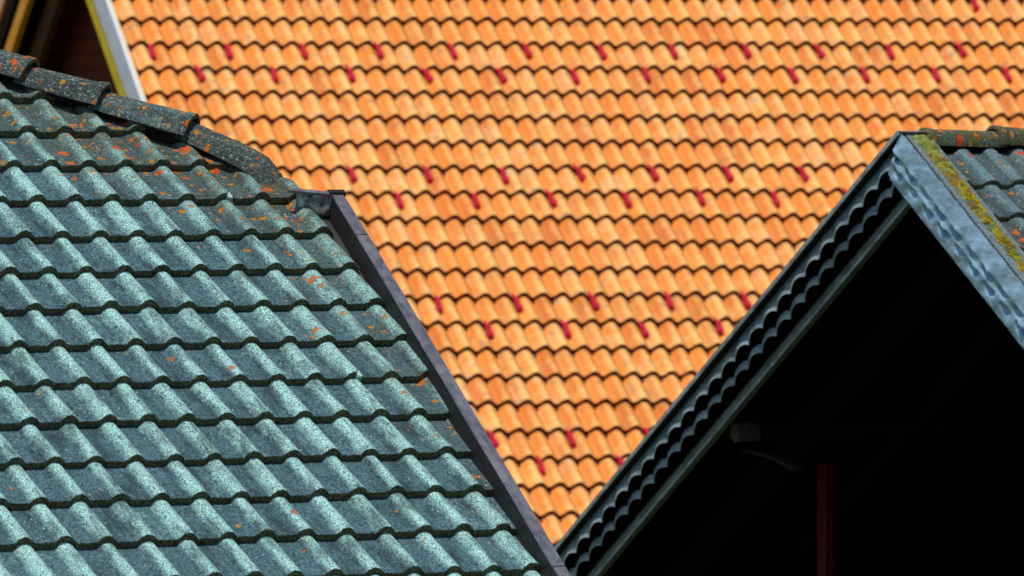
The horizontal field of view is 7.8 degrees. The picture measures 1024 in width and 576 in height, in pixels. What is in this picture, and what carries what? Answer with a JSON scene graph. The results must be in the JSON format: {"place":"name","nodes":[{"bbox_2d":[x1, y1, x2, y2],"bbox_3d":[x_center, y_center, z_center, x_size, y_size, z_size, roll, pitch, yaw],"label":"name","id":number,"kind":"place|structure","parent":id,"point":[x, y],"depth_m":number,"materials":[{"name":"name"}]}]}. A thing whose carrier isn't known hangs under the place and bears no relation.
{"place":"outdoors","nodes":[
{"label":"outdoors","id":0,"kind":"place"},
{"bbox_2d":[0,49,570,575],"bbox_3d":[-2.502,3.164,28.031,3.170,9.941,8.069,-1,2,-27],"label":"grey tiled house","id":1,"kind":"structure","parent":0,"point":[220,355],"depth_m":26.45,"materials":[{"name":"tile"}]},
{"bbox_2d":[0,0,1023,546],"bbox_3d":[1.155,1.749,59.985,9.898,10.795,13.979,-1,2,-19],"label":"orange tiled house","id":2,"kind":"structure","parent":0,"point":[590,226],"depth_m":56.72,"materials":[{"name":"tile"}]},
{"bbox_2d":[554,125,1023,575],"bbox_3d":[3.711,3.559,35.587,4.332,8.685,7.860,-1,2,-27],"label":"dark gabled house","id":3,"kind":"structure","parent":0,"point":[849,401],"depth_m":36.54,"materials":[{"name":"black concrete"}]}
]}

